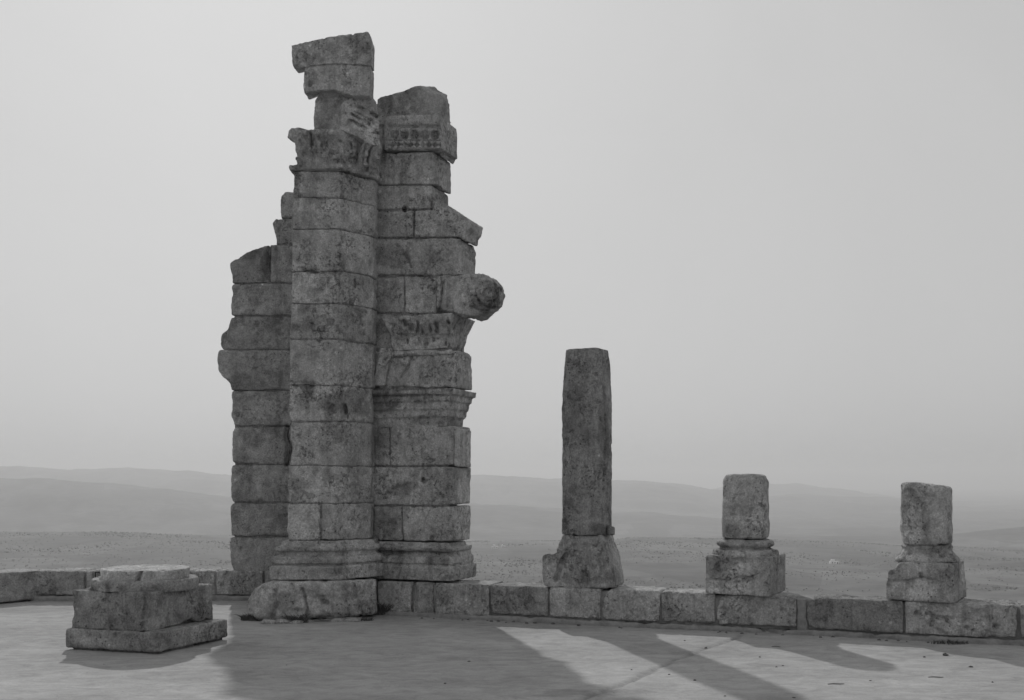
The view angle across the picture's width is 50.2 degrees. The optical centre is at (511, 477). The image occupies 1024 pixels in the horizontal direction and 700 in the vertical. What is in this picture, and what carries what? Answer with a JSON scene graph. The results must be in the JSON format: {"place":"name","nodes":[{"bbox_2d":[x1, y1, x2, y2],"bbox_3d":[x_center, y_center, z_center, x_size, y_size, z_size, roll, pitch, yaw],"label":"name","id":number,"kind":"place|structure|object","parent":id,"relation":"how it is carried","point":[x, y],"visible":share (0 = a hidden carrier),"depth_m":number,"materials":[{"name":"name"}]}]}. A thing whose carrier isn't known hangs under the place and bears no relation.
{"place":"outdoors","nodes":[
{"label":"outdoors","id":0,"kind":"place"},
{"bbox_2d":[0,600,1023,699],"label":"floor","id":1,"kind":"structure","parent":0,"point":[382,657],"depth_m":9.34,"materials":[{"name":"stone"}]},
{"bbox_2d":[0,568,274,602],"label":"wall","id":2,"kind":"structure","parent":1,"relation":"on","point":[60,584],"depth_m":14.19,"materials":[{"name":"stone"}]},
{"bbox_2d":[66,564,226,653],"bbox_3d":[-3.482,1.251,10.477,1.087,0.783,1.032,0,0,17],"label":"column pedestal","id":3,"kind":"object","parent":1,"relation":"on","point":[152,609],"depth_m":10.11,"materials":[{"name":"stone"}]},
{"bbox_2d":[234,613,257,620],"bbox_3d":[-2.935,1.556,12.231,0.405,0.088,0.218,0,0,0],"label":"weed","id":4,"kind":"object","parent":1,"relation":"on","point":[246,617],"visible":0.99,"depth_m":12.21,"materials":[{"name":"grey plant"}]},
{"bbox_2d":[280,613,313,622],"bbox_3d":[-2.384,1.545,12.019,0.398,0.110,0.216,0,0,0],"label":"weed","id":5,"kind":"object","parent":1,"relation":"on","point":[301,618],"visible":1,"depth_m":12.01,"materials":[{"name":"grey plant"}]},
{"bbox_2d":[217,32,504,623],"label":"ruined pier","id":6,"kind":"structure","parent":1,"relation":"on","point":[363,293],"depth_m":12.67,"materials":[{"name":"stone"}]},
{"bbox_2d":[353,616,373,620],"bbox_3d":[-1.746,1.573,12.203,0.482,0.055,0.200,0,0,0],"label":"weed","id":7,"kind":"object","parent":1,"relation":"on","point":[363,618],"visible":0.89,"depth_m":12.20,"materials":[{"name":"grey plant"}]},
{"bbox_2d":[375,602,394,614],"bbox_3d":[-1.425,1.523,12.732,0.750,0.154,0.360,0,0,0],"label":"weed","id":8,"kind":"object","parent":1,"relation":"on","point":[381,609],"visible":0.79,"depth_m":12.68,"materials":[{"name":"grey plant"}]},
{"bbox_2d":[378,579,1023,645],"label":"wall","id":9,"kind":"structure","parent":1,"relation":"on","point":[986,621],"depth_m":11.44,"materials":[{"name":"stone"}]},
{"bbox_2d":[542,348,623,588],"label":"broken column","id":10,"kind":"structure","parent":9,"relation":"on","point":[587,555],"depth_m":11.93,"materials":[{"name":"stone"}]},
{"bbox_2d":[705,474,785,596],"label":"broken column","id":11,"kind":"structure","parent":9,"relation":"on","point":[745,558],"depth_m":11.32,"materials":[{"name":"stone"}]},
{"bbox_2d":[886,482,966,602],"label":"broken column","id":12,"kind":"structure","parent":9,"relation":"on","point":[929,567],"depth_m":10.74,"materials":[{"name":"stone"}]},
{"bbox_2d":[931,639,968,644],"bbox_3d":[4.234,1.581,10.523,0.391,0.037,0.167,0,0,0],"label":"weed","id":13,"kind":"object","parent":1,"relation":"on","point":[951,642],"visible":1,"depth_m":10.51,"materials":[{"name":"grey plant"}]},
{"bbox_2d":[0,466,1023,601],"bbox_3d":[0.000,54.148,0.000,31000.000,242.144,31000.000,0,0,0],"label":"terrain","id":14,"kind":"structure","parent":0,"point":[505,510],"depth_m":2984.01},
{"bbox_2d":[0,531,1023,591],"bbox_3d":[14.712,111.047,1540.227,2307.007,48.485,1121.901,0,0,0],"label":"olive trees","id":15,"kind":"object","parent":14,"relation":"on","point":[540,581],"visible":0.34,"depth_m":1455.23,"materials":[{"name":"grey plant"}]},
{"bbox_2d":[829,559,838,563],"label":"house","id":16,"kind":"structure","parent":14,"relation":"on","point":[832,561],"depth_m":1317.82,"materials":[{"name":"white"}]},
{"bbox_2d":[0,0,1023,490],"label":"sky","id":17,"kind":"structure","parent":0,"point":[790,233],"materials":[{"name":"grey"}]}
]}

